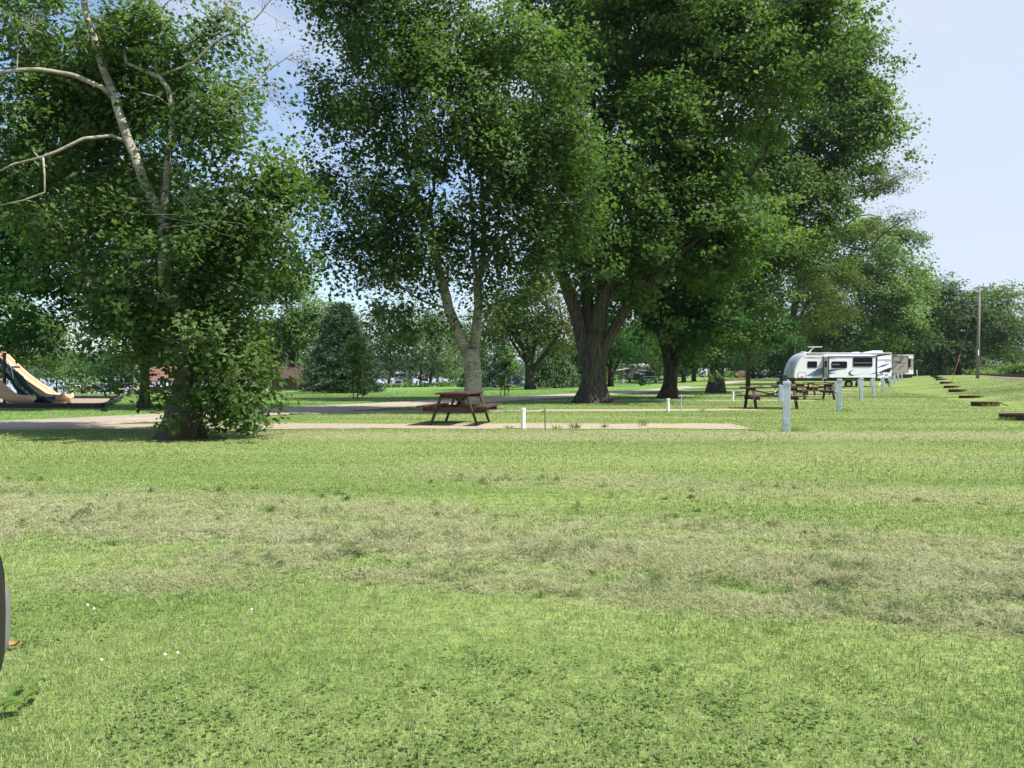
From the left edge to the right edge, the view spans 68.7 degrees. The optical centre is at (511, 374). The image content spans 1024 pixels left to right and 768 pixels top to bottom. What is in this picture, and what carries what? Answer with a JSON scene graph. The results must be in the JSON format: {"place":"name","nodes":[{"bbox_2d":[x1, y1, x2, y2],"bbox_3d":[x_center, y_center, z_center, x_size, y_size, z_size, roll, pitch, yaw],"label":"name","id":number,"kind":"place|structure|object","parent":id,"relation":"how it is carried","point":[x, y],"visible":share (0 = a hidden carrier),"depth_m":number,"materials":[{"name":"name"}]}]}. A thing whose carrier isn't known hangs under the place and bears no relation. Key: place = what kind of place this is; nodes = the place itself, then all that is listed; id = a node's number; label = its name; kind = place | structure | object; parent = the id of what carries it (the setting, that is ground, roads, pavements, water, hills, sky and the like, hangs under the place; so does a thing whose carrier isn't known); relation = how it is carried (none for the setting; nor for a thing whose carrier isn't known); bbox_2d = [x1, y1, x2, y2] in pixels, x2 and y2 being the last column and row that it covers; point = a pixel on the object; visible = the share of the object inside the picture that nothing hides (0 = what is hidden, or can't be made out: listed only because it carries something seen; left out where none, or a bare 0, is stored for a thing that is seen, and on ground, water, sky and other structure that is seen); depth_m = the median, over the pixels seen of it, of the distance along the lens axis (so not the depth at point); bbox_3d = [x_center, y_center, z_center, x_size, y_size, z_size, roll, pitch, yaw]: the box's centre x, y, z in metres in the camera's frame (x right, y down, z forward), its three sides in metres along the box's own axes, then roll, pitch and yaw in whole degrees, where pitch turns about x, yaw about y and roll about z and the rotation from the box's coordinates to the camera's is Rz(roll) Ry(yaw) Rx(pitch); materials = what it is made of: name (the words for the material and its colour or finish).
{"place":"outdoors","nodes":[
{"label":"outdoors","id":0,"kind":"place"},
{"bbox_2d":[0,556,10,670],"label":"car mirror","id":1,"kind":"object","parent":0,"point":[5,617],"visible":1,"depth_m":0.61,"materials":[{"name":"black plastic"}]},
{"bbox_2d":[0,378,524,392],"bbox_3d":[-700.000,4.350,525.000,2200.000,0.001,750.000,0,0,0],"label":"river","id":2,"kind":"structure","parent":0,"point":[54,385],"depth_m":412.73,"materials":[{"name":"liquid"}]},
{"bbox_2d":[0,379,770,428],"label":"road","id":3,"kind":"structure","parent":0,"point":[62,422],"depth_m":24.71,"materials":[{"name":"grey asphalt"}]},
{"bbox_2d":[0,374,1023,767],"bbox_3d":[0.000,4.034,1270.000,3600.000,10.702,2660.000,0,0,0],"label":"ground","id":4,"kind":"structure","parent":0,"point":[912,384],"depth_m":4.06,"materials":[{"name":"green plant"}]},
{"bbox_2d":[9,640,19,645],"bbox_3d":[-2.179,1.163,3.257,0.070,0.034,0.035,0,0,-17],"label":"dry leaf","id":5,"kind":"object","parent":4,"relation":"on","point":[13,643],"visible":0.56,"depth_m":3.26,"materials":[{"name":"plant"}]},
{"bbox_2d":[0,677,45,709],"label":"broadleaf weed","id":6,"kind":"object","parent":4,"relation":"on","point":[9,700],"visible":1,"depth_m":2.70,"materials":[{"name":"green plant"}]},
{"bbox_2d":[0,284,81,394],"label":"maple tree","id":7,"kind":"object","parent":4,"relation":"on","point":[26,360],"visible":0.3,"depth_m":62.16,"materials":[{"name":"green plant"}]},
{"bbox_2d":[27,357,88,392],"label":"ash tree","id":8,"kind":"object","parent":4,"relation":"on","point":[62,375],"visible":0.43,"depth_m":111.28,"materials":[{"name":"green plant"}]},
{"bbox_2d":[0,398,115,402],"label":"playground surface","id":9,"kind":"object","parent":4,"relation":"on","point":[87,400],"visible":0.25,"depth_m":33.73,"materials":[{"name":"beige sand"}]},
{"bbox_2d":[0,345,19,402],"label":"play tower","id":10,"kind":"structure","parent":9,"relation":"on","point":[3,357],"depth_m":29.18,"materials":[{"name":"beige plastic"}]},
{"bbox_2d":[0,381,35,402],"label":"slide","id":11,"kind":"object","parent":9,"relation":"on","point":[7,394],"visible":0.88,"depth_m":28.47,"materials":[{"name":"beige plastic"}]},
{"bbox_2d":[0,357,55,402],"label":"slide","id":12,"kind":"object","parent":9,"relation":"on","point":[19,383],"visible":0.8,"depth_m":29.82,"materials":[{"name":"blue plastic"}]},
{"bbox_2d":[0,353,73,402],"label":"slide","id":13,"kind":"object","parent":9,"relation":"on","point":[38,386],"visible":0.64,"depth_m":31.25,"materials":[{"name":"beige plastic"}]},
{"bbox_2d":[0,396,120,407],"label":"playground border","id":14,"kind":"object","parent":4,"relation":"on","point":[52,405],"visible":0.52,"depth_m":26.95,"materials":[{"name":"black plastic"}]},
{"bbox_2d":[46,373,105,393],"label":"maple tree","id":15,"kind":"object","parent":4,"relation":"on","point":[80,390],"visible":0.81,"depth_m":117.19,"materials":[{"name":"green plant"}]},
{"bbox_2d":[32,349,131,392],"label":"maple tree","id":16,"kind":"object","parent":4,"relation":"on","point":[73,375],"visible":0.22,"depth_m":148.86,"materials":[{"name":"green plant"}]},
{"bbox_2d":[73,344,166,393],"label":"maple tree","id":17,"kind":"object","parent":4,"relation":"on","point":[106,371],"visible":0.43,"depth_m":126.27,"materials":[{"name":"green plant"}]},
{"bbox_2d":[116,389,130,396],"bbox_3d":[-22.805,1.080,44.000,1.000,0.515,0.500,0,0,-8],"label":"bench","id":18,"kind":"object","parent":4,"relation":"on","point":[129,392],"visible":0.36,"depth_m":43.89,"materials":[{"name":"beige wood"}]},
{"bbox_2d":[128,295,164,393],"bbox_3d":[-29.792,-2.830,59.341,7.364,9.029,7.200,0,0,0],"label":"sycamore tree","id":19,"kind":"object","parent":4,"relation":"on","point":[133,387],"depth_m":57.78,"materials":[{"name":"brown plant"}]},
{"bbox_2d":[0,38,321,408],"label":"maple tree","id":20,"kind":"object","parent":4,"relation":"on","point":[35,330],"visible":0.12,"depth_m":25.31,"materials":[{"name":"green plant"}]},
{"bbox_2d":[0,0,347,439],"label":"birch tree","id":21,"kind":"object","parent":4,"relation":"on","point":[209,356],"visible":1,"depth_m":14.14,"materials":[{"name":"green plant"}]},
{"bbox_2d":[150,367,256,392],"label":"picnic shelter","id":22,"kind":"object","parent":4,"relation":"on","point":[154,377],"visible":0.08,"depth_m":99.44,"materials":[{"name":"red"}]},
{"bbox_2d":[118,321,306,388],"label":"maple tree","id":23,"kind":"object","parent":4,"relation":"on","point":[167,361],"visible":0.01,"depth_m":123.27,"materials":[{"name":"green plant"}]},
{"bbox_2d":[33,349,524,376],"bbox_3d":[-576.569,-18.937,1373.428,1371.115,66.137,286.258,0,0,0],"label":"wood","id":24,"kind":"object","parent":4,"relation":"on","point":[296,363],"depth_m":1267.15,"materials":[{"name":"green plant"}]},
{"bbox_2d":[271,367,306,390],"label":"brick shed","id":25,"kind":"structure","parent":4,"relation":"on","point":[289,381],"depth_m":99.99,"materials":[{"name":"brown brick"}]},
{"bbox_2d":[241,264,339,383],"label":"maple tree","id":26,"kind":"object","parent":4,"relation":"on","point":[295,339],"visible":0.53,"depth_m":104.98,"materials":[{"name":"green plant"}]},
{"bbox_2d":[293,301,390,392],"bbox_3d":[-13.630,-2.127,59.936,7.841,7.582,7.681,0,0,0],"label":"pine tree","id":27,"kind":"object","parent":4,"relation":"on","point":[332,375],"visible":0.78,"depth_m":58.80,"materials":[{"name":"green plant"}]},
{"bbox_2d":[331,333,374,398],"bbox_3d":[-8.112,-0.411,38.412,2.115,3.589,1.646,0,0,-22],"label":"young tree","id":28,"kind":"object","parent":4,"relation":"on","point":[355,358],"visible":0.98,"depth_m":38.44,"materials":[{"name":"green plant"}]},
{"bbox_2d":[0,423,751,429],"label":"gravel pad","id":29,"kind":"object","parent":4,"relation":"on","point":[467,426],"visible":0.84,"depth_m":17.18,"materials":[{"name":"beige gravel"}]},
{"bbox_2d":[416,391,501,425],"bbox_3d":[-1.244,0.822,18.250,1.673,0.809,2.020,0,0,9],"label":"picnic table","id":30,"kind":"object","parent":29,"relation":"on","point":[461,405],"visible":0.92,"depth_m":17.57,"materials":[{"name":"red paint"}]},
{"bbox_2d":[521,408,525,427],"bbox_3d":[0.248,0.995,16.600,0.112,0.510,0.110,0,0,0],"label":"drain pipe","id":31,"kind":"object","parent":29,"relation":"on","point":[523,410],"visible":0.8,"depth_m":16.55,"materials":[{"name":"white plastic"}]},
{"bbox_2d":[567,422,580,428],"bbox_3d":[1.388,1.116,16.514,0.392,0.168,0.373,0,0,38],"label":"weed","id":32,"kind":"object","parent":29,"relation":"on","point":[576,425],"visible":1,"depth_m":16.46,"materials":[{"name":"green plant"}]},
{"bbox_2d":[359,295,436,383],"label":"poplar tree","id":33,"kind":"object","parent":4,"relation":"on","point":[383,353],"visible":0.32,"depth_m":172.74,"materials":[{"name":"green plant"}]},
{"bbox_2d":[389,371,412,382],"bbox_3d":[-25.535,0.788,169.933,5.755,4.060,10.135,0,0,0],"label":"car","id":34,"kind":"object","parent":4,"relation":"on","point":[403,375],"visible":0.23,"depth_m":165.24,"materials":[{"name":"grey metal"}]},
{"bbox_2d":[24,360,781,377],"bbox_3d":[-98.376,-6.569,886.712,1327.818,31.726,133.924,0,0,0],"label":"wood","id":35,"kind":"object","parent":4,"relation":"on","point":[33,372],"depth_m":869.20,"materials":[{"name":"green plant"}]},
{"bbox_2d":[379,321,460,385],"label":"maple tree","id":36,"kind":"object","parent":4,"relation":"on","point":[433,367],"visible":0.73,"depth_m":148.31,"materials":[{"name":"green plant"}]},
{"bbox_2d":[380,297,469,381],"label":"maple tree","id":37,"kind":"object","parent":4,"relation":"on","point":[438,318],"visible":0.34,"depth_m":164.00,"materials":[{"name":"green plant"}]},
{"bbox_2d":[428,362,463,385],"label":"maple tree","id":38,"kind":"object","parent":4,"relation":"on","point":[445,376],"visible":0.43,"depth_m":157.21,"materials":[{"name":"green plant"}]},
{"bbox_2d":[412,315,488,385],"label":"maple tree","id":39,"kind":"object","parent":4,"relation":"on","point":[465,328],"visible":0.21,"depth_m":172.16,"materials":[{"name":"green plant"}]},
{"bbox_2d":[382,380,524,387],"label":"weeds","id":40,"kind":"object","parent":4,"relation":"on","point":[429,384],"visible":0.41,"depth_m":144.90,"materials":[{"name":"green plant"}]},
{"bbox_2d":[269,0,646,412],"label":"birch tree","id":41,"kind":"object","parent":4,"relation":"on","point":[411,65],"visible":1,"depth_m":22.79,"materials":[{"name":"green plant"}]},
{"bbox_2d":[454,338,492,387],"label":"spruce tree","id":42,"kind":"object","parent":4,"relation":"on","point":[484,358],"visible":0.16,"depth_m":97.17,"materials":[{"name":"green plant"}]},
{"bbox_2d":[482,342,524,387],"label":"spruce tree","id":43,"kind":"object","parent":4,"relation":"on","point":[515,379],"visible":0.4,"depth_m":90.96,"materials":[{"name":"green plant"}]},
{"bbox_2d":[493,345,522,395],"bbox_3d":[-0.265,-0.202,45.998,1.855,3.277,1.502,0,0,16],"label":"young tree","id":44,"kind":"object","parent":4,"relation":"on","point":[504,366],"visible":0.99,"depth_m":45.86,"materials":[{"name":"green plant"}]},
{"bbox_2d":[0,471,1023,637],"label":"grass clumps","id":45,"kind":"object","parent":4,"relation":"on","point":[371,581],"visible":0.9,"depth_m":4.54,"materials":[{"name":"green plant"}]},
{"bbox_2d":[0,427,1023,720],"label":"cut straw","id":46,"kind":"object","parent":4,"relation":"on","point":[962,573],"visible":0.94,"depth_m":4.97,"materials":[{"name":"beige plant"}]},
{"bbox_2d":[5,401,1023,767],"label":"clover","id":47,"kind":"object","parent":4,"relation":"on","point":[503,765],"depth_m":2.59,"materials":[{"name":"green plant"}]},
{"bbox_2d":[450,266,612,389],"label":"hackberry tree","id":48,"kind":"object","parent":4,"relation":"on","point":[550,321],"visible":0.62,"depth_m":75.22,"materials":[{"name":"green plant"}]},
{"bbox_2d":[306,409,765,413],"bbox_3d":[0.563,1.192,24.641,15.869,0.001,2.055,0,0,-9],"label":"gravel pad","id":49,"kind":"object","parent":4,"relation":"on","point":[377,412],"visible":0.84,"depth_m":24.88,"materials":[{"name":"beige gravel"}]},
{"bbox_2d":[461,335,622,380],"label":"maple tree","id":50,"kind":"object","parent":4,"relation":"on","point":[489,351],"visible":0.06,"depth_m":195.37,"materials":[{"name":"green plant"}]},
{"bbox_2d":[541,408,545,428],"bbox_3d":[0.703,0.990,16.450,0.113,0.521,0.061,-1,0,0],"label":"water tap","id":51,"kind":"object","parent":4,"relation":"on","point":[544,410],"visible":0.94,"depth_m":16.44,"materials":[{"name":"red paint"}]},
{"bbox_2d":[523,340,581,387],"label":"bush","id":52,"kind":"object","parent":4,"relation":"on","point":[549,376],"visible":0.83,"depth_m":86.59,"materials":[{"name":"green plant"}]},
{"bbox_2d":[569,354,581,381],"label":"spruce tree","id":53,"kind":"object","parent":4,"relation":"on","point":[575,360],"visible":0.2,"depth_m":94.07,"materials":[{"name":"green plant"}]},
{"bbox_2d":[535,303,661,385],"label":"maple tree","id":54,"kind":"object","parent":4,"relation":"on","point":[623,344],"visible":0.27,"depth_m":94.92,"materials":[{"name":"green plant"}]},
{"bbox_2d":[616,364,649,381],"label":"fifth wheel camper","id":55,"kind":"object","parent":4,"relation":"on","point":[634,374],"visible":0.75,"depth_m":131.90,"materials":[{"name":"white plastic"}]},
{"bbox_2d":[608,314,691,380],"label":"maple tree","id":56,"kind":"object","parent":4,"relation":"on","point":[634,325],"visible":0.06,"depth_m":150.04,"materials":[{"name":"green plant"}]},
{"bbox_2d":[643,371,656,382],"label":"parked car","id":57,"kind":"object","parent":4,"relation":"on","point":[647,376],"visible":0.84,"depth_m":124.44,"materials":[{"name":"blue paint"}]},
{"bbox_2d":[626,336,678,380],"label":"maple tree","id":58,"kind":"object","parent":4,"relation":"on","point":[657,374],"visible":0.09,"depth_m":139.85,"materials":[{"name":"green plant"}]},
{"bbox_2d":[666,398,669,410],"bbox_3d":[5.099,1.015,24.500,0.112,0.470,0.110,0,0,0],"label":"drain pipe","id":59,"kind":"object","parent":4,"relation":"on","point":[667,404],"visible":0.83,"depth_m":24.46,"materials":[{"name":"white plastic"}]},
{"bbox_2d":[632,317,710,382],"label":"maple tree","id":60,"kind":"object","parent":4,"relation":"on","point":[683,379],"visible":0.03,"depth_m":117.64,"materials":[{"name":"green plant"}]},
{"bbox_2d":[567,221,782,397],"bbox_3d":[8.129,-3.855,38.852,10.544,10.588,8.677,0,0,0],"label":"maple tree","id":61,"kind":"object","parent":4,"relation":"on","point":[707,326],"visible":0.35,"depth_m":38.26,"materials":[{"name":"green plant"}]},
{"bbox_2d":[534,400,820,400],"bbox_3d":[7.600,1.193,34.756,13.205,0.003,1.473,0,0,-1],"label":"gravel pad","id":62,"kind":"object","parent":4,"relation":"on","point":[680,400],"visible":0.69,"depth_m":34.49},
{"bbox_2d":[472,0,909,403],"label":"maple tree","id":63,"kind":"object","parent":4,"relation":"on","point":[658,97],"visible":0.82,"depth_m":30.78,"materials":[{"name":"green plant"}]},
{"bbox_2d":[619,333,773,376],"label":"maple tree","id":64,"kind":"object","parent":4,"relation":"on","point":[732,367],"visible":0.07,"depth_m":210.25,"materials":[{"name":"green plant"}]},
{"bbox_2d":[682,332,728,381],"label":"maple tree","id":65,"kind":"object","parent":4,"relation":"on","point":[693,377],"depth_m":121.67,"materials":[{"name":"green plant"}]},
{"bbox_2d":[696,369,733,376],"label":"park trailer","id":66,"kind":"object","parent":4,"relation":"on","point":[701,374],"visible":0.26,"depth_m":168.00,"materials":[{"name":"white plastic"}]},
{"bbox_2d":[518,304,970,383],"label":"wood","id":67,"kind":"object","parent":4,"relation":"on","point":[619,378],"visible":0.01,"depth_m":214.17,"materials":[{"name":"green plant"}]},
{"bbox_2d":[724,341,809,378],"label":"maple tree","id":68,"kind":"object","parent":4,"relation":"on","point":[778,360],"visible":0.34,"depth_m":134.15,"materials":[{"name":"green plant"}]},
{"bbox_2d":[731,294,808,388],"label":"maple tree","id":69,"kind":"object","parent":4,"relation":"on","point":[779,336],"visible":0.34,"depth_m":67.37,"materials":[{"name":"green plant"}]},
{"bbox_2d":[735,387,807,408],"bbox_3d":[9.179,0.830,26.600,1.980,0.793,1.640,0,0,-2],"label":"picnic table","id":70,"kind":"object","parent":4,"relation":"on","point":[754,397],"visible":0.75,"depth_m":26.25,"materials":[{"name":"red paint"}]},
{"bbox_2d":[613,0,937,392],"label":"maple tree","id":71,"kind":"object","parent":4,"relation":"on","point":[796,180],"visible":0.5,"depth_m":50.46,"materials":[{"name":"green plant"}]},
{"bbox_2d":[770,381,795,391],"bbox_3d":[19.949,0.892,55.000,1.640,0.793,1.980,0,0,10],"label":"picnic table","id":72,"kind":"object","parent":4,"relation":"on","point":[780,382],"visible":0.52,"depth_m":54.76,"materials":[{"name":"red paint"}]},
{"bbox_2d":[699,389,867,390],"bbox_3d":[21.500,1.249,60.651,15.005,0.121,1.893,0,0,-1],"label":"gravel pad","id":73,"kind":"object","parent":4,"relation":"on","point":[828,389],"visible":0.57,"depth_m":60.52,"materials":[{"name":"beige gravel"}]},
{"bbox_2d":[778,381,790,431],"bbox_3d":[5.734,0.674,15.764,0.240,1.070,0.187,1,0,16],"label":"hookup post","id":74,"kind":"object","parent":4,"relation":"on","point":[784,393],"visible":0.97,"depth_m":15.69,"materials":[{"name":"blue metal"}]},
{"bbox_2d":[791,384,842,399],"bbox_3d":[14.603,0.835,36.200,1.980,0.793,1.640,0,0,-4],"label":"picnic table","id":75,"kind":"object","parent":4,"relation":"on","point":[803,391],"visible":0.71,"depth_m":35.87,"materials":[{"name":"red paint"}]},
{"bbox_2d":[804,382,844,394],"bbox_3d":[18.848,0.865,45.500,1.980,0.793,1.640,0,0,-3],"label":"picnic table","id":76,"kind":"object","parent":4,"relation":"on","point":[829,388],"visible":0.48,"depth_m":45.14,"materials":[{"name":"red paint"}]},
{"bbox_2d":[776,347,891,386],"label":"travel trailer","id":77,"kind":"object","parent":4,"relation":"on","point":[848,368],"visible":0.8,"depth_m":69.80,"materials":[{"name":"silver metal"}]},
{"bbox_2d":[834,379,842,411],"bbox_3d":[10.624,0.675,24.411,0.240,1.070,0.187,1,0,16],"label":"hookup post","id":78,"kind":"object","parent":4,"relation":"on","point":[838,386],"visible":1,"depth_m":24.34,"materials":[{"name":"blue metal"}]},
{"bbox_2d":[764,151,928,383],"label":"locust tree","id":79,"kind":"object","parent":4,"relation":"on","point":[822,300],"visible":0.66,"depth_m":85.43,"materials":[{"name":"green plant"}]},
{"bbox_2d":[857,378,863,400],"bbox_3d":[15.908,0.675,34.211,0.240,1.070,0.187,0,0,11],"label":"hookup post","id":80,"kind":"object","parent":4,"relation":"on","point":[860,383],"visible":0.96,"depth_m":34.14,"materials":[{"name":"white metal"}]},
{"bbox_2d":[777,207,948,355],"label":"maple tree","id":81,"kind":"object","parent":4,"relation":"on","point":[891,290],"visible":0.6,"depth_m":108.72,"materials":[{"name":"green plant"}]},
{"bbox_2d":[764,341,965,375],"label":"maple tree","id":82,"kind":"object","parent":4,"relation":"on","point":[935,373],"visible":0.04,"depth_m":144.63,"materials":[{"name":"green plant"}]},
{"bbox_2d":[870,377,874,395],"bbox_3d":[20.802,0.699,43.208,0.240,1.070,0.187,0,0,11],"label":"hookup post","id":83,"kind":"object","parent":4,"relation":"on","point":[872,381],"visible":1,"depth_m":43.14,"materials":[{"name":"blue metal"}]},
{"bbox_2d":[880,377,884,391],"bbox_3d":[25.477,0.701,51.514,0.240,1.070,0.187,1,0,15],"label":"hookup post","id":84,"kind":"object","parent":4,"relation":"on","point":[882,380],"visible":1,"depth_m":51.45,"materials":[{"name":"white metal"}]},
{"bbox_2d":[888,376,891,388],"bbox_3d":[30.772,0.652,61.016,0.240,1.070,0.187,0,-1,15],"label":"hookup post","id":85,"kind":"object","parent":4,"relation":"on","point":[890,382],"visible":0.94,"depth_m":60.94,"materials":[{"name":"white metal"}]},
{"bbox_2d":[891,355,912,378],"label":"travel trailer","id":86,"kind":"object","parent":4,"relation":"on","point":[903,364],"visible":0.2,"depth_m":109.30,"materials":[{"name":"beige plastic"}]},
{"bbox_2d":[849,222,960,367],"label":"maple tree","id":87,"kind":"object","parent":4,"relation":"on","point":[914,332],"visible":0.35,"depth_m":126.88,"materials":[{"name":"green plant"}]},
{"bbox_2d":[896,314,971,374],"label":"oak tree","id":88,"kind":"object","parent":4,"relation":"on","point":[924,363],"visible":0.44,"depth_m":134.44,"materials":[{"name":"green plant"}]},
{"bbox_2d":[888,270,1023,374],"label":"oak tree","id":89,"kind":"object","parent":4,"relation":"on","point":[995,324],"visible":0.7,"depth_m":134.14,"materials":[{"name":"green plant"}]},
{"bbox_2d":[948,389,966,391],"bbox_3d":[28.075,1.022,47.226,1.071,0.199,0.970,0,0,-31],"label":"fire ring","id":90,"kind":"object","parent":4,"relation":"on","point":[956,390],"visible":0.84,"depth_m":46.92,"materials":[{"name":"brown metal"}]},
{"bbox_2d":[959,395,984,397],"bbox_3d":[22.663,1.128,37.011,1.071,0.199,0.970,0,0,-13],"label":"fire ring","id":91,"kind":"object","parent":4,"relation":"on","point":[967,396],"visible":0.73,"depth_m":36.73,"materials":[{"name":"brown metal"}]},
{"bbox_2d":[976,285,980,377],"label":"utility pole","id":92,"kind":"object","parent":4,"relation":"on","point":[978,290],"visible":0.96,"depth_m":75.89,"materials":[{"name":"brown wood"}]},
{"bbox_2d":[934,348,1023,370],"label":"wood","id":93,"kind":"object","parent":4,"relation":"on","point":[993,366],"visible":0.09,"depth_m":349.71,"materials":[{"name":"green plant"}]},
{"bbox_2d":[964,368,1010,374],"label":"weeds","id":94,"kind":"object","parent":4,"relation":"on","point":[987,371],"visible":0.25,"depth_m":155.95,"materials":[{"name":"green plant"}]},
{"bbox_2d":[971,401,1007,405],"bbox_3d":[18.109,1.131,28.616,1.071,0.199,0.970,0,0,-19],"label":"fire ring","id":95,"kind":"object","parent":4,"relation":"on","point":[975,403],"visible":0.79,"depth_m":28.33,"materials":[{"name":"brown metal"}]},
{"bbox_2d":[963,374,1023,380],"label":"road","id":96,"kind":"structure","parent":4,"relation":"on","point":[1008,377],"depth_m":66.23,"materials":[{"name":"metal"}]},
{"bbox_2d":[988,299,1023,366],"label":"oak tree","id":97,"kind":"object","parent":4,"relation":"on","point":[1015,346],"visible":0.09,"depth_m":186.32,"materials":[{"name":"green plant"}]},
{"bbox_2d":[995,360,1023,374],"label":"bush","id":98,"kind":"object","parent":4,"relation":"on","point":[1015,369],"visible":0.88,"depth_m":119.07,"materials":[{"name":"green plant"}]},
{"bbox_2d":[998,413,1023,420],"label":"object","id":99,"kind":"object","parent":4,"relation":"on","point":[1018,416],"visible":0.76,"depth_m":19.66,"materials":[{"name":"wood"}]},
{"bbox_2d":[0,0,1023,372],"label":"sky","id":100,"kind":"structure","parent":0,"point":[969,80],"materials":[{"name":"blue"}]},
{"bbox_2d":[733,371,750,377],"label":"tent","id":101,"kind":"object","parent":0,"point":[741,374],"visible":0.74,"depth_m":154.07,"materials":[{"name":"orange fabric"}]},
{"bbox_2d":[779,375,787,380],"bbox_3d":[19.874,0.263,54.992,0.537,0.460,0.440,0,0,-11],"label":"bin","id":102,"kind":"object","parent":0,"point":[782,377],"visible":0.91,"depth_m":54.83,"materials":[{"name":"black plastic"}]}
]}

